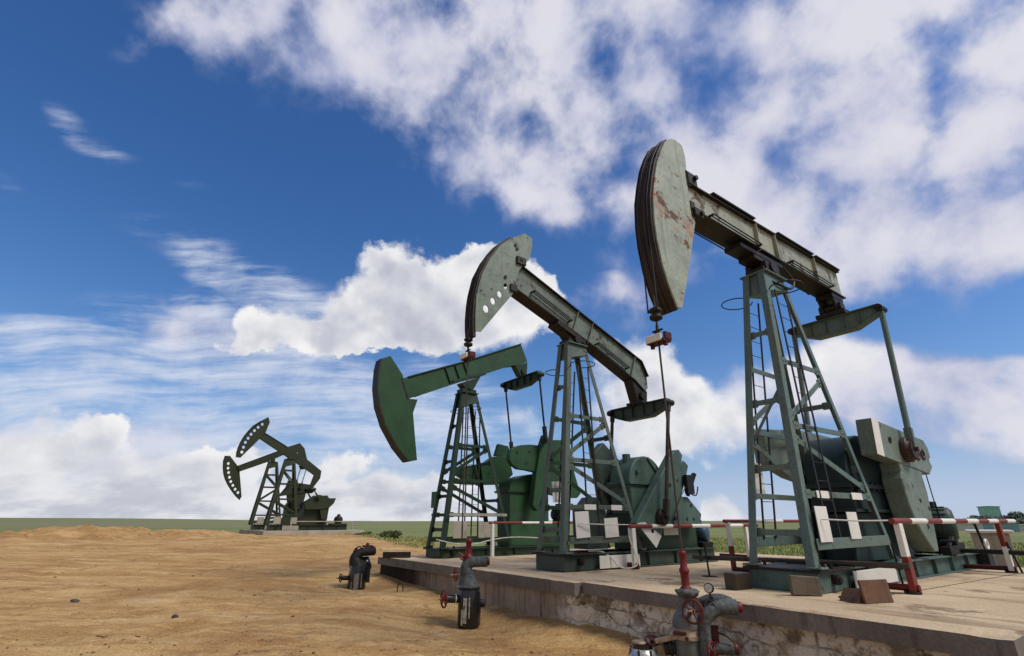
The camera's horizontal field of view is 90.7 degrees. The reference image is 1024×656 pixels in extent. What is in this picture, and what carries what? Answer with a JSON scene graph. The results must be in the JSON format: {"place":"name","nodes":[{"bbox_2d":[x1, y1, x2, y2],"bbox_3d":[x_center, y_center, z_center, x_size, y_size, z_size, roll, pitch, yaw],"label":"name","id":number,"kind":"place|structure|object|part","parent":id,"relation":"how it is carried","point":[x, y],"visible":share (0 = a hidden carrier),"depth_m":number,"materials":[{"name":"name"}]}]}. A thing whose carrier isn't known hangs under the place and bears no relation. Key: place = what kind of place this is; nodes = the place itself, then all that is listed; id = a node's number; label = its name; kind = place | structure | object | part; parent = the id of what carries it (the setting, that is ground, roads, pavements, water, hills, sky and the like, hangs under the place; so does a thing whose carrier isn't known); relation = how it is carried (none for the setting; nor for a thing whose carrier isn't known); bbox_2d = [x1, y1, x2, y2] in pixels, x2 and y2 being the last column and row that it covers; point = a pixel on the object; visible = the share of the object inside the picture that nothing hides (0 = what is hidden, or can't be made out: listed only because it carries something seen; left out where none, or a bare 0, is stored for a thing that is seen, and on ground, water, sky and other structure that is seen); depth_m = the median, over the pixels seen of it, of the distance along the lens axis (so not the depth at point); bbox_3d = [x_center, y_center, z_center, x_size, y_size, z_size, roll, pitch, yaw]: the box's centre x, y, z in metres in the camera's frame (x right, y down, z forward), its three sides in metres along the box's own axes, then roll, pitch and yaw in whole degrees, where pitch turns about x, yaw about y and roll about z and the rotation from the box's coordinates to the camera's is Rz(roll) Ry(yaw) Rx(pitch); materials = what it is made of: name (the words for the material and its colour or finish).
{"place":"outdoors","nodes":[
{"label":"outdoors","id":0,"kind":"place"},
{"bbox_2d":[0,518,1023,655],"bbox_3d":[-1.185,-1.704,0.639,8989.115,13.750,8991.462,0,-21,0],"label":"ground","id":1,"kind":"structure","parent":0,"point":[104,591],"depth_m":11.42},
{"bbox_2d":[6,542,585,655],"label":"dirt clods","id":2,"kind":"object","parent":1,"relation":"on","point":[99,635],"visible":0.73,"depth_m":7.65,"materials":[{"name":"brown soil"}]},
{"bbox_2d":[239,529,363,534],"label":"concrete platform","id":3,"kind":"structure","parent":1,"relation":"on","point":[291,532],"depth_m":37.66,"materials":[{"name":"grey concrete"}]},
{"bbox_2d":[223,443,309,529],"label":"pumpjack","id":4,"kind":"object","parent":3,"relation":"on","point":[234,469],"visible":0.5,"depth_m":42.17,"materials":[{"name":"green paint"}]},
{"bbox_2d":[236,417,346,530],"bbox_3d":[-16.849,11.305,39.295,8.692,8.207,2.169,15,-25,-34],"label":"pumpjack","id":5,"kind":"object","parent":3,"relation":"on","point":[315,508],"visible":0.96,"depth_m":38.78,"materials":[{"name":"green paint"}]},
{"bbox_2d":[290,521,352,530],"bbox_3d":[-14.329,15.128,38.223,4.680,1.005,0.070,15,-25,-34],"label":"railing","id":6,"kind":"object","parent":3,"relation":"on","point":[321,521],"visible":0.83,"depth_m":38.29,"materials":[{"name":"white metal"}]},
{"bbox_2d":[336,543,375,589],"bbox_3d":[-4.324,6.715,14.108,0.988,1.320,0.554,18,-28,-40],"label":"wellhead","id":7,"kind":"object","parent":1,"relation":"on","point":[358,576],"visible":0.99,"depth_m":14.08,"materials":[{"name":"black metal"}]},
{"bbox_2d":[354,531,371,534],"bbox_3d":[-10.953,15.260,37.565,1.007,0.336,1.417,-18,-27,38],"label":"bush","id":8,"kind":"object","parent":1,"relation":"on","point":[367,532],"visible":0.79,"depth_m":37.43,"materials":[{"name":"green plant"}]},
{"bbox_2d":[377,530,394,537],"bbox_3d":[-7.813,12.902,31.603,0.747,0.528,1.308,-17,-27,38],"label":"bush","id":9,"kind":"object","parent":1,"relation":"on","point":[385,534],"visible":0.65,"depth_m":31.43,"materials":[{"name":"green plant"}]},
{"bbox_2d":[388,530,402,538],"bbox_3d":[-6.931,12.417,30.311,0.953,0.588,0.716,18,-27,-39],"label":"bush","id":10,"kind":"object","parent":1,"relation":"on","point":[395,534],"visible":0.95,"depth_m":30.19,"materials":[{"name":"green plant"}]},
{"bbox_2d":[438,538,489,629],"bbox_3d":[-0.941,5.082,10.084,1.004,1.640,0.546,12,-24,-28],"label":"wellhead","id":11,"kind":"object","parent":1,"relation":"on","point":[469,601],"visible":1,"depth_m":9.92,"materials":[{"name":"black metal"}]},
{"bbox_2d":[332,532,1023,567],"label":"grass","id":12,"kind":"structure","parent":1,"relation":"on","point":[401,539],"depth_m":30.20,"materials":[{"name":"green plant"}]},
{"bbox_2d":[628,551,742,655],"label":"wellhead","id":13,"kind":"object","parent":1,"relation":"on","point":[693,632],"visible":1,"depth_m":6.53,"materials":[{"name":"grey paint"}]},
{"bbox_2d":[378,547,1023,655],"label":"concrete platform","id":14,"kind":"structure","parent":1,"relation":"on","point":[976,612],"depth_m":7.71,"materials":[{"name":"grey concrete"}]},
{"bbox_2d":[382,552,410,557],"bbox_3d":[-3.550,6.989,15.582,0.840,0.170,0.120,1,-21,-4],"label":"steel bar","id":15,"kind":"object","parent":14,"relation":"on","point":[396,554],"visible":1,"depth_m":15.53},
{"bbox_2d":[372,343,580,557],"bbox_3d":[-1.098,3.857,17.832,8.112,7.611,2.409,15,-25,-34],"label":"pumpjack","id":16,"kind":"object","parent":14,"relation":"on","point":[518,498],"visible":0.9,"depth_m":17.33,"materials":[{"name":"green paint"}]},
{"bbox_2d":[489,521,572,556],"bbox_3d":[1.356,7.083,17.103,5.120,1.009,0.090,15,-25,-34],"label":"railing","id":17,"kind":"object","parent":14,"relation":"on","point":[492,523],"visible":0.66,"depth_m":16.11,"materials":[{"name":"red metal"}]},
{"bbox_2d":[436,537,537,544],"bbox_3d":[-0.486,6.578,15.632,3.689,0.222,0.317,5,-22,-14],"label":"rope","id":18,"kind":"object","parent":17,"relation":"hanging from","point":[485,541],"visible":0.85,"depth_m":15.57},
{"bbox_2d":[465,233,717,571],"bbox_3d":[2.267,1.930,13.917,8.241,8.417,2.269,15,-25,-34],"label":"pumpjack","id":19,"kind":"object","parent":14,"relation":"on","point":[634,490],"visible":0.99,"depth_m":13.28,"materials":[{"name":"green paint"}]},
{"bbox_2d":[460,329,475,541],"bbox_3d":[-1.038,2.205,11.213,0.230,4.680,0.370,15,-25,-34],"label":"polished rod","id":20,"kind":"object","parent":19,"relation":"hanging from","point":[468,356],"visible":1,"depth_m":11.63,"materials":[{"name":"grey metal"}]},
{"bbox_2d":[627,524,757,568],"bbox_3d":[4.864,5.914,13.915,5.720,0.978,1.039,15,-25,-34],"label":"railing","id":21,"kind":"object","parent":14,"relation":"on","point":[633,528],"visible":0.75,"depth_m":13.04,"materials":[{"name":"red metal"}]},
{"bbox_2d":[578,523,628,524],"bbox_3d":[2.188,4.608,11.885,1.518,0.054,0.023,11,-23,-26],"label":"rope","id":22,"kind":"object","parent":21,"relation":"attached to","point":[603,524],"visible":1,"depth_m":11.84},
{"bbox_2d":[588,528,637,568],"bbox_3d":[2.376,5.191,11.928,1.157,0.892,0.161,0,-21,0],"label":"power cable","id":23,"kind":"object","parent":21,"relation":"attached to","point":[615,561],"visible":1,"depth_m":11.87,"materials":[{"name":"white rubber"}]},
{"bbox_2d":[724,571,751,590],"bbox_3d":[3.748,4.194,8.391,0.420,0.250,0.220,13,-24,-30],"label":"timber block","id":24,"kind":"object","parent":14,"relation":"on","point":[737,580],"depth_m":8.30,"materials":[{"name":"brown wood"}]},
{"bbox_2d":[722,519,798,571],"bbox_3d":[7.080,5.220,12.286,5.120,1.061,0.945,15,-25,-34],"label":"railing","id":25,"kind":"object","parent":14,"relation":"on","point":[727,522],"visible":0.61,"depth_m":11.36,"materials":[{"name":"red metal"}]},
{"bbox_2d":[692,543,910,592],"bbox_3d":[4.964,4.267,9.239,0.304,0.721,3.901,16,-26,-35],"label":"guard pipe","id":26,"kind":"object","parent":14,"relation":"on","point":[893,565],"visible":0.97,"depth_m":8.73,"materials":[{"name":"metal"}]},
{"bbox_2d":[788,575,821,596],"bbox_3d":[4.429,3.902,7.649,0.420,0.270,0.100,1,-29,7],"label":"timber block","id":27,"kind":"object","parent":14,"relation":"on","point":[804,586],"depth_m":7.61,"materials":[{"name":"brown wood"}]},
{"bbox_2d":[634,139,995,593],"bbox_3d":[6.782,1.078,11.223,11.190,8.087,2.220,15,-25,-34],"label":"pumpjack","id":28,"kind":"object","parent":14,"relation":"on","point":[874,469],"visible":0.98,"depth_m":10.03,"materials":[{"name":"teal paint"}]},
{"bbox_2d":[645,295,682,550],"bbox_3d":[2.329,1.412,7.594,0.230,4.180,0.370,15,-25,-34],"label":"polished rod","id":29,"kind":"object","parent":28,"relation":"hanging from","point":[657,339],"visible":0.98,"depth_m":7.93,"materials":[{"name":"grey metal"}]},
{"bbox_2d":[839,579,893,603],"bbox_3d":[4.936,3.680,7.096,0.578,0.292,0.359,6,-22,-16],"label":"block","id":30,"kind":"object","parent":14,"relation":"on","point":[875,591],"visible":1,"depth_m":6.97,"materials":[{"name":"brown wood"}]},
{"bbox_2d":[853,518,1018,594],"bbox_3d":[8.784,4.458,10.267,7.520,1.095,1.089,15,-25,-34],"label":"railing","id":31,"kind":"object","parent":14,"relation":"on","point":[912,587],"visible":0.94,"depth_m":8.61,"materials":[{"name":"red metal"}]},
{"bbox_2d":[821,518,887,521],"bbox_3d":[5.564,3.098,8.161,1.050,0.049,0.023,-4,-21,10],"label":"rope","id":32,"kind":"object","parent":31,"relation":"attached to","point":[853,520],"visible":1,"depth_m":8.15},
{"bbox_2d":[939,542,1023,573],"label":"guard pipe","id":33,"kind":"object","parent":14,"relation":"on","point":[1013,553],"visible":0.47,"depth_m":11.21,"materials":[{"name":"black metal"}]},
{"bbox_2d":[957,523,983,530],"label":"outbuilding","id":34,"kind":"structure","parent":1,"relation":"on","point":[962,527],"depth_m":92.66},
{"bbox_2d":[965,515,979,518],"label":"tree","id":35,"kind":"object","parent":1,"relation":"on","point":[974,517],"visible":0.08,"depth_m":106.71,"materials":[{"name":"green plant"}]},
{"bbox_2d":[980,515,995,523],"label":"tree","id":36,"kind":"object","parent":1,"relation":"on","point":[986,517],"visible":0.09,"depth_m":104.55,"materials":[{"name":"green plant"}]},
{"bbox_2d":[977,506,1001,516],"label":"warehouse","id":37,"kind":"structure","parent":1,"relation":"on","point":[993,511],"depth_m":133.56,"materials":[{"name":"teal metal"}]},
{"bbox_2d":[964,529,1018,566],"bbox_3d":[13.500,6.358,14.110,1.000,1.353,0.920,-16,-26,35],"label":"railing","id":38,"kind":"object","parent":1,"relation":"on","point":[991,537],"visible":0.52,"depth_m":13.95,"materials":[{"name":"white metal"}]},
{"bbox_3d":[13.274,6.278,13.831,0.740,1.103,0.010,-16,-26,35],"label":"door","id":39,"kind":"part","parent":38,"relation":"part of","materials":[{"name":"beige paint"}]},
{"bbox_2d":[982,522,1020,531],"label":"shed","id":40,"kind":"structure","parent":1,"relation":"on","point":[1014,527],"depth_m":82.68,"materials":[{"name":"teal metal"}]},
{"bbox_2d":[994,515,1010,518],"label":"tree","id":41,"kind":"object","parent":1,"relation":"on","point":[1002,517],"visible":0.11,"depth_m":103.79,"materials":[{"name":"green plant"}]},
{"bbox_2d":[1007,511,1023,523],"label":"tree","id":42,"kind":"object","parent":1,"relation":"on","point":[1018,516],"visible":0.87,"depth_m":102.14,"materials":[{"name":"green plant"}]},
{"bbox_2d":[1018,524,1023,530],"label":"outbuilding","id":43,"kind":"structure","parent":1,"relation":"on","point":[1021,526],"depth_m":88.21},
{"bbox_2d":[0,0,1023,520],"label":"sky","id":44,"kind":"structure","parent":0,"point":[218,218],"materials":[{"name":"blue"}]}
]}

